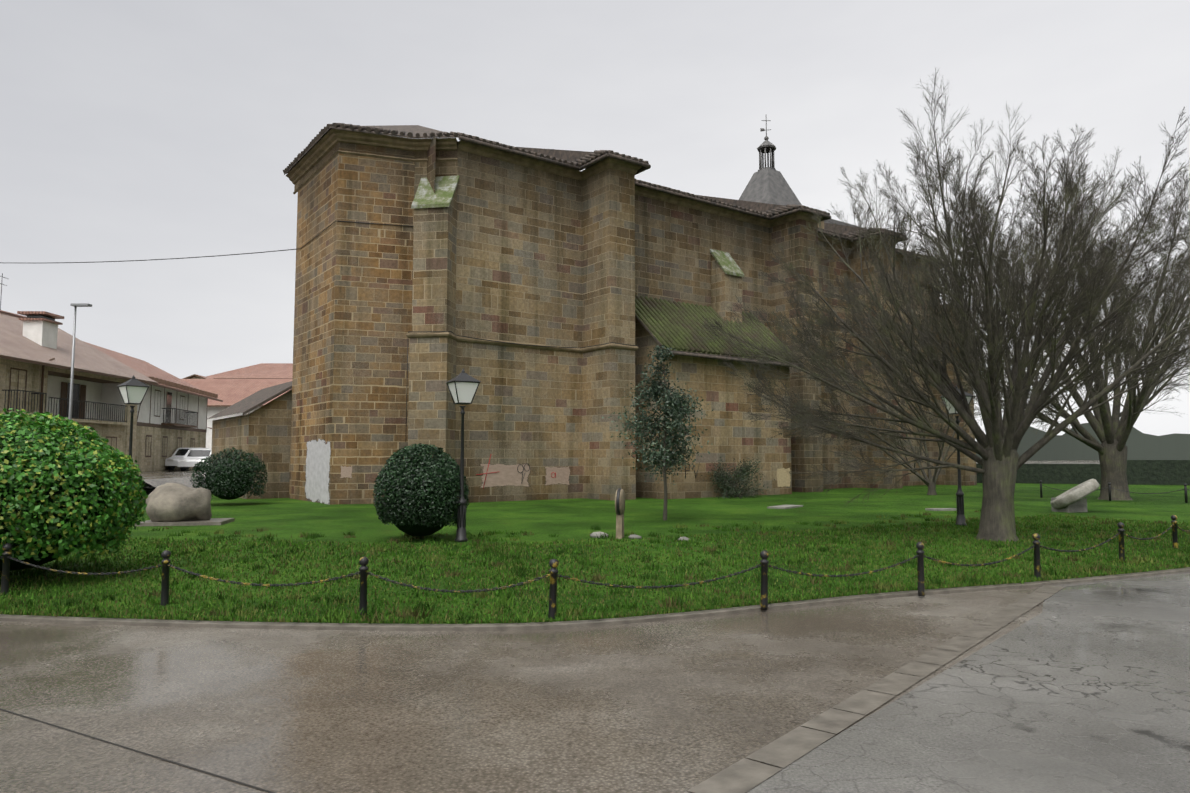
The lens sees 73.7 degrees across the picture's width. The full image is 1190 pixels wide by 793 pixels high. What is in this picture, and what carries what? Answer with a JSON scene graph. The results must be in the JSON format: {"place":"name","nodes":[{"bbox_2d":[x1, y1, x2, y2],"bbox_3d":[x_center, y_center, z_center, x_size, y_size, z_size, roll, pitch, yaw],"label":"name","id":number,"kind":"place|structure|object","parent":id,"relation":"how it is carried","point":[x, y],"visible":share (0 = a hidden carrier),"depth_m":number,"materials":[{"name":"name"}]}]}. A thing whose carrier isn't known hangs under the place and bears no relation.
{"place":"outdoors","nodes":[
{"label":"outdoors","id":0,"kind":"place"},
{"bbox_2d":[0,273,157,464],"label":"house","id":1,"kind":"structure","parent":0,"point":[35,358],"depth_m":42.10,"materials":[{"name":"paint"}]},
{"bbox_2d":[83,341,222,471],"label":"house","id":2,"kind":"structure","parent":0,"point":[171,414],"depth_m":53.77,"materials":[{"name":"stone"}]},
{"bbox_2d":[139,469,207,488],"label":"street","id":3,"kind":"structure","parent":0,"point":[156,478],"depth_m":36.67,"materials":[{"name":"grey asphalt"}]},
{"bbox_2d":[68,303,91,434],"bbox_3d":[-21.844,0.142,33.440,0.750,8.170,0.280,0,-4,1],"label":"street light pole","id":4,"kind":"object","parent":3,"relation":"on","point":[75,305],"visible":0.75,"depth_m":33.55,"materials":[{"name":"silver metal"}]},
{"bbox_2d":[165,448,208,469],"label":"white car","id":5,"kind":"object","parent":3,"relation":"on","point":[171,462],"visible":0.27,"depth_m":54.11,"materials":[{"name":"white paint"}]},
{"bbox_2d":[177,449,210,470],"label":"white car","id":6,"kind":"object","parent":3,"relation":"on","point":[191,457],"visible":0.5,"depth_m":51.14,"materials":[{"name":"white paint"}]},
{"bbox_2d":[183,374,212,378],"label":"house","id":7,"kind":"structure","parent":0,"point":[194,376],"depth_m":93.90,"materials":[{"name":"tile"}]},
{"bbox_2d":[181,379,291,448],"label":"house","id":8,"kind":"structure","parent":0,"point":[229,392],"depth_m":79.25,"materials":[{"name":"tile"}]},
{"bbox_2d":[206,363,292,378],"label":"roof","id":9,"kind":"structure","parent":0,"point":[272,371],"depth_m":107.29,"materials":[{"name":"tile"}]},
{"bbox_2d":[0,460,1099,792],"bbox_3d":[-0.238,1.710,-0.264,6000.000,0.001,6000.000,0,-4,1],"label":"ground","id":10,"kind":"structure","parent":0,"point":[674,706],"depth_m":5.68,"materials":[{"name":"concrete"}]},
{"bbox_2d":[0,562,1189,630],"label":"kerb edge","id":11,"kind":"object","parent":10,"relation":"on","point":[397,626],"visible":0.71,"depth_m":8.22,"materials":[{"name":"concrete"}]},
{"bbox_2d":[0,572,1189,792],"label":"concrete pavement","id":12,"kind":"structure","parent":0,"point":[1078,688],"depth_m":5.26,"materials":[{"name":"concrete"}]},
{"bbox_2d":[0,483,1189,623],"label":"lawn","id":13,"kind":"structure","parent":0,"point":[285,519],"depth_m":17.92,"materials":[{"name":"green plant"}]},
{"bbox_2d":[0,408,147,570],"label":"euonymus shrub","id":14,"kind":"object","parent":13,"relation":"on","point":[62,492],"visible":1,"depth_m":10.22,"materials":[{"name":"green plant"}]},
{"bbox_2d":[117,375,149,515],"bbox_3d":[-12.942,1.347,22.116,0.653,3.932,0.653,-4,-6,40],"label":"lamp post","id":15,"kind":"object","parent":13,"relation":"on","point":[133,390],"visible":0.6,"depth_m":22.10,"materials":[{"name":"black metal"}]},
{"bbox_2d":[135,518,234,525],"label":"slab","id":16,"kind":"structure","parent":13,"relation":"on","point":[216,521],"depth_m":18.95,"materials":[{"name":"grey stone"}]},
{"bbox_2d":[145,482,211,521],"bbox_3d":[-10.262,2.686,19.477,1.632,1.133,1.320,0,-4,1],"label":"boulder","id":17,"kind":"object","parent":16,"relation":"on","point":[171,502],"visible":0.83,"depth_m":19.13,"materials":[{"name":"stone"}]},
{"bbox_2d":[190,447,267,499],"bbox_3d":[-12.451,2.611,26.999,2.383,1.807,2.286,0,-4,1],"label":"shrub","id":18,"kind":"object","parent":13,"relation":"on","point":[228,476],"visible":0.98,"depth_m":26.48,"materials":[{"name":"green plant"}]},
{"bbox_2d":[372,443,468,536],"bbox_3d":[-3.450,1.854,15.823,1.878,1.860,1.884,0,-4,1],"label":"round bush","id":19,"kind":"object","parent":13,"relation":"on","point":[420,484],"visible":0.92,"depth_m":15.20,"materials":[{"name":"green plant"}]},
{"bbox_2d":[446,368,480,541],"bbox_3d":[-2.601,1.126,15.548,0.563,3.390,0.563,2,-5,-27],"label":"lamp post","id":20,"kind":"object","parent":13,"relation":"on","point":[463,387],"visible":0.94,"depth_m":15.47,"materials":[{"name":"black metal"}]},
{"bbox_2d":[0,515,1177,618],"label":"bollards","id":21,"kind":"object","parent":13,"relation":"on","point":[363,561],"visible":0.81,"depth_m":8.85,"materials":[{"name":"metal"}]},
{"bbox_2d":[0,524,1189,592],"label":"chains","id":22,"kind":"object","parent":21,"relation":"attached to","point":[438,590],"visible":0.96,"depth_m":8.78,"materials":[{"name":"metal"}]},
{"bbox_2d":[207,123,976,504],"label":"church","id":23,"kind":"structure","parent":13,"relation":"on","point":[549,251],"depth_m":30.56,"materials":[{"name":"stone"}]},
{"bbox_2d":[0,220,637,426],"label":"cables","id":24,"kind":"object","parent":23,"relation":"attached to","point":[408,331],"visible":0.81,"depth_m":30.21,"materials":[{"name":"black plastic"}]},
{"bbox_2d":[305,438,790,503],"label":"wall patches","id":25,"kind":"object","parent":23,"relation":"attached to","point":[317,467],"visible":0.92,"depth_m":28.98,"materials":[{"name":"grey paint"}]},
{"bbox_2d":[476,455,699,488],"bbox_3d":[-0.171,2.831,30.381,8.998,1.254,1.063,1,-5,-19],"label":"graffiti","id":26,"kind":"object","parent":23,"relation":"attached to","point":[555,472],"visible":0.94,"depth_m":29.65,"materials":[{"name":"red paint"}]},
{"bbox_2d":[757,119,775,170],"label":"cupola lantern","id":27,"kind":"object","parent":23,"relation":"on","point":[765,147],"visible":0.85,"depth_m":48.63,"materials":[{"name":"stone"}]},
{"bbox_2d":[615,488,624,538],"bbox_3d":[0.509,2.391,16.108,0.130,1.052,0.564,-1,-4,11],"label":"stone marker","id":28,"kind":"object","parent":13,"relation":"on","point":[619,502],"visible":0.98,"depth_m":15.96,"materials":[{"name":"stone"}]},
{"bbox_2d":[590,531,688,540],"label":"stones","id":29,"kind":"object","parent":13,"relation":"on","point":[594,535],"visible":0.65,"depth_m":16.05,"materials":[{"name":"grey stone"}]},
{"bbox_2d":[596,345,712,519],"bbox_3d":[1.721,0.960,20.873,2.851,4.624,3.917,-2,-5,22],"label":"holm oak tree","id":30,"kind":"object","parent":13,"relation":"on","point":[654,391],"visible":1,"depth_m":20.66,"materials":[{"name":"green plant"}]},
{"bbox_2d":[703,456,774,498],"bbox_3d":[5.582,3.345,31.696,2.691,2.139,2.766,2,-5,-26],"label":"shrub","id":31,"kind":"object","parent":13,"relation":"on","point":[740,474],"depth_m":31.55,"materials":[{"name":"green plant"}]},
{"bbox_2d":[767,505,956,510],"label":"stone slabs","id":32,"kind":"structure","parent":13,"relation":"on","point":[796,506],"depth_m":24.85,"materials":[{"name":"grey stone"}]},
{"bbox_2d":[837,369,983,494],"bbox_3d":[13.654,1.260,34.081,6.727,6.096,4.803,-1,-4,15],"label":"bare shrub","id":33,"kind":"object","parent":13,"relation":"on","point":[930,482],"visible":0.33,"depth_m":34.02,"materials":[{"name":"brown plant"}]},
{"bbox_2d":[690,69,1189,541],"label":"bare tree","id":34,"kind":"object","parent":13,"relation":"on","point":[1001,462],"visible":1,"depth_m":15.58,"materials":[{"name":"brown plant"}]},
{"bbox_2d":[940,385,973,525],"bbox_3d":[8.703,1.395,18.992,0.560,3.370,0.560,1,-4,-10],"label":"lamp post","id":35,"kind":"object","parent":13,"relation":"on","point":[960,518],"visible":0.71,"depth_m":18.90,"materials":[{"name":"black metal"}]},
{"bbox_2d":[914,168,1189,499],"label":"bare tree","id":36,"kind":"object","parent":13,"relation":"on","point":[1112,432],"visible":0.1,"depth_m":29.88,"materials":[{"name":"brown plant"}]},
{"bbox_2d":[1051,498,1086,512],"bbox_3d":[14.142,3.244,23.662,0.700,0.420,0.600,1,-4,-16],"label":"stone pedestal","id":37,"kind":"object","parent":13,"relation":"on","point":[1080,505],"visible":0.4,"depth_m":23.40,"materials":[{"name":"grey stone"}]},
{"bbox_2d":[1050,479,1099,508],"bbox_3d":[14.291,2.911,23.633,1.313,0.937,1.401,0,-4,1],"label":"millstone","id":38,"kind":"object","parent":37,"relation":"on","point":[1076,493],"visible":1,"depth_m":23.13,"materials":[{"name":"grey stone"}]},
{"bbox_2d":[976,460,1189,484],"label":"hedge","id":39,"kind":"object","parent":13,"relation":"on","point":[1157,472],"depth_m":46.51,"materials":[{"name":"green plant"}]},
{"bbox_2d":[1039,480,1189,502],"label":"fence","id":40,"kind":"object","parent":13,"relation":"on","point":[1185,489],"visible":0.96,"depth_m":29.29,"materials":[{"name":"black metal"}]},
{"bbox_2d":[0,0,1189,440],"label":"sky","id":41,"kind":"structure","parent":0,"point":[147,130],"materials":[{"name":"white"}]},
{"bbox_2d":[976,423,1189,460],"bbox_3d":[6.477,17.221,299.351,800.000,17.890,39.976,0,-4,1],"label":"distant hills","id":42,"kind":"structure","parent":0,"point":[1139,445],"depth_m":310.53,"materials":[{"name":"green plant"}]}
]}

